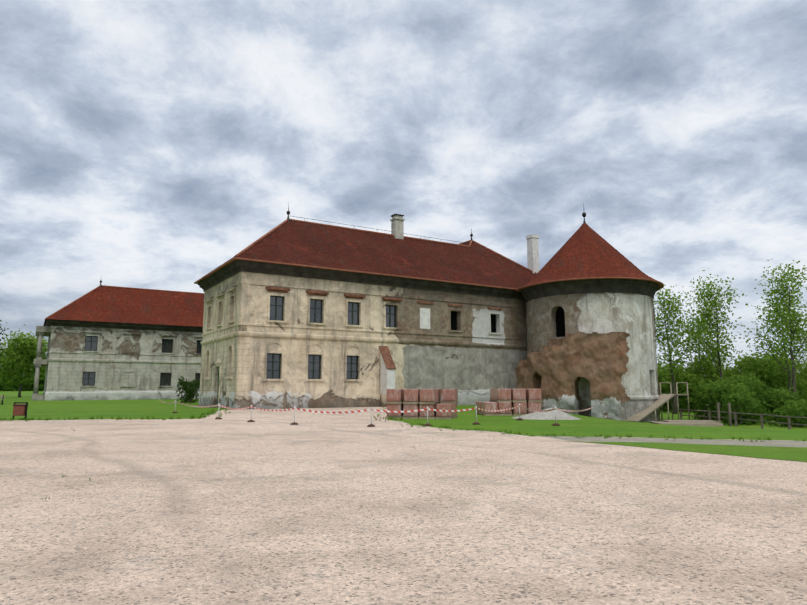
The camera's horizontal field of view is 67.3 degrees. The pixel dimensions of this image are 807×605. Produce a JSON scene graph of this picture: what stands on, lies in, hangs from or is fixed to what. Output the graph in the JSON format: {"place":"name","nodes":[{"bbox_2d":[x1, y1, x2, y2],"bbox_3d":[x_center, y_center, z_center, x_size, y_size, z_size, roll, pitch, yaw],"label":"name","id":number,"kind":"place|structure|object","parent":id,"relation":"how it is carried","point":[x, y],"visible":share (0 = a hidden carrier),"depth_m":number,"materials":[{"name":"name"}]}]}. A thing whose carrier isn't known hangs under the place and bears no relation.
{"place":"outdoors","nodes":[
{"label":"outdoors","id":0,"kind":"place"},
{"bbox_2d":[0,391,806,440],"bbox_3d":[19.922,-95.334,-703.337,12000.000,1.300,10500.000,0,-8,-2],"label":"ground","id":1,"kind":"structure","parent":0,"point":[586,426],"depth_m":29.55,"materials":[{"name":"green plant"}]},
{"bbox_2d":[0,320,11,383],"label":"tree","id":2,"kind":"object","parent":1,"relation":"on","point":[1,343],"visible":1,"depth_m":56.27,"materials":[{"name":"green plant"}]},
{"bbox_2d":[12,402,28,417],"bbox_3d":[-19.080,5.476,30.148,0.660,1.020,0.400,0,-8,-2],"label":"litter bin","id":3,"kind":"object","parent":1,"relation":"on","point":[19,409],"visible":0.9,"depth_m":30.01,"materials":[{"name":"red wood"}]},
{"bbox_2d":[0,367,45,390],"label":"hedgerow foliage","id":4,"kind":"object","parent":1,"relation":"on","point":[30,386],"visible":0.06,"depth_m":213.36,"materials":[{"name":"green plant"}]},
{"bbox_2d":[0,324,47,396],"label":"tree","id":5,"kind":"object","parent":1,"relation":"on","point":[20,351],"depth_m":89.72,"materials":[{"name":"green plant"}]},
{"bbox_2d":[32,280,203,400],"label":"castle wing","id":6,"kind":"structure","parent":1,"relation":"on","point":[105,342],"depth_m":75.30,"materials":[{"name":"grey paint"}]},
{"bbox_2d":[175,376,199,402],"bbox_3d":[-21.349,8.694,60.279,2.398,2.752,5.028,3,-9,-23],"label":"shrub","id":7,"kind":"object","parent":1,"relation":"on","point":[189,387],"depth_m":59.74,"materials":[{"name":"green plant"}]},
{"bbox_2d":[194,204,539,409],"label":"main building","id":8,"kind":"structure","parent":1,"relation":"on","point":[301,314],"depth_m":48.96,"materials":[{"name":"beige paint"}]},
{"bbox_2d":[0,407,806,604],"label":"gravel yard","id":9,"kind":"structure","parent":1,"relation":"on","point":[233,507],"depth_m":7.41,"materials":[{"name":"beige gravel"}]},
{"bbox_2d":[172,400,559,426],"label":"barrier posts","id":10,"kind":"object","parent":9,"relation":"on","point":[426,424],"visible":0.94,"depth_m":25.53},
{"bbox_2d":[159,400,592,413],"bbox_3d":[-2.285,5.875,34.062,30.044,0.525,19.747,0,-8,-2],"label":"barrier tape","id":11,"kind":"object","parent":10,"relation":"attached to","point":[385,410],"visible":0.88,"depth_m":25.84,"materials":[{"name":"plastic"}]},
{"bbox_2d":[1,405,804,499],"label":"grass tufts","id":12,"kind":"object","parent":9,"relation":"on","point":[220,415],"visible":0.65,"depth_m":25.21,"materials":[{"name":"green plant"}]},
{"bbox_2d":[386,389,541,418],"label":"brick pallets","id":13,"kind":"object","parent":1,"relation":"on","point":[418,399],"visible":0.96,"depth_m":31.03,"materials":[{"name":"red brick"}]},
{"bbox_2d":[512,408,579,419],"bbox_3d":[7.277,5.695,31.191,3.637,0.568,3.669,0,-8,-2],"label":"sand heap","id":14,"kind":"object","parent":1,"relation":"on","point":[550,415],"visible":0.88,"depth_m":30.16,"materials":[{"name":"grey sand"}]},
{"bbox_2d":[515,332,629,420],"bbox_3d":[13.626,6.411,50.422,10.106,7.541,3.414,-6,-10,35],"label":"exposed brickwork patch","id":15,"kind":"object","parent":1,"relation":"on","point":[555,370],"visible":0.71,"depth_m":48.66,"materials":[{"name":"brown brick"}]},
{"bbox_2d":[625,382,689,421],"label":"timber ramp","id":16,"kind":"structure","parent":1,"relation":"on","point":[655,405],"depth_m":50.79,"materials":[{"name":"grey wood"}]},
{"bbox_2d":[653,285,705,413],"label":"tree","id":17,"kind":"object","parent":1,"relation":"on","point":[671,323],"depth_m":65.40,"materials":[{"name":"green plant"}]},
{"bbox_2d":[649,420,722,426],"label":"timber platform","id":18,"kind":"structure","parent":1,"relation":"on","point":[696,423],"depth_m":45.58,"materials":[{"name":"grey wood"}]},
{"bbox_2d":[658,297,743,381],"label":"tree","id":19,"kind":"object","parent":1,"relation":"on","point":[690,341],"depth_m":72.67,"materials":[{"name":"green plant"}]},
{"bbox_2d":[677,268,758,414],"bbox_3d":[33.076,4.144,64.207,8.055,15.662,7.640,0,-8,-2],"label":"tree","id":20,"kind":"object","parent":1,"relation":"on","point":[711,314],"depth_m":63.95,"materials":[{"name":"green plant"}]},
{"bbox_2d":[657,349,806,411],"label":"thicket foliage","id":21,"kind":"object","parent":1,"relation":"on","point":[744,365],"visible":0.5,"depth_m":71.00,"materials":[{"name":"green plant"}]},
{"bbox_2d":[680,402,806,429],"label":"timber fence","id":22,"kind":"object","parent":1,"relation":"on","point":[730,418],"visible":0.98,"depth_m":44.40,"materials":[{"name":"brown wood"}]},
{"bbox_2d":[691,374,806,427],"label":"shrubs","id":23,"kind":"object","parent":1,"relation":"on","point":[735,392],"depth_m":49.98,"materials":[{"name":"green plant"}]},
{"bbox_2d":[733,260,806,395],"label":"tree","id":24,"kind":"object","parent":1,"relation":"on","point":[797,333],"depth_m":60.71,"materials":[{"name":"green plant"}]},
{"bbox_2d":[0,0,806,372],"label":"sky","id":25,"kind":"structure","parent":0,"point":[146,144],"materials":[{"name":"grey"}]},
{"bbox_2d":[516,212,663,421],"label":"round tower","id":26,"kind":"structure","parent":0,"point":[586,278],"depth_m":51.11,"materials":[{"name":"grey paint"}]},
{"bbox_2d":[541,436,806,446],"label":"dirt path","id":27,"kind":"structure","parent":0,"point":[776,443],"depth_m":17.62,"materials":[{"name":"white gravel"}]},
{"bbox_2d":[570,441,806,461],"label":"lawn island","id":28,"kind":"structure","parent":0,"point":[788,453],"depth_m":15.35,"materials":[{"name":"green plant"}]},
{"bbox_2d":[735,287,806,394],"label":"tree","id":29,"kind":"object","parent":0,"point":[772,333],"depth_m":67.86,"materials":[{"name":"green plant"}]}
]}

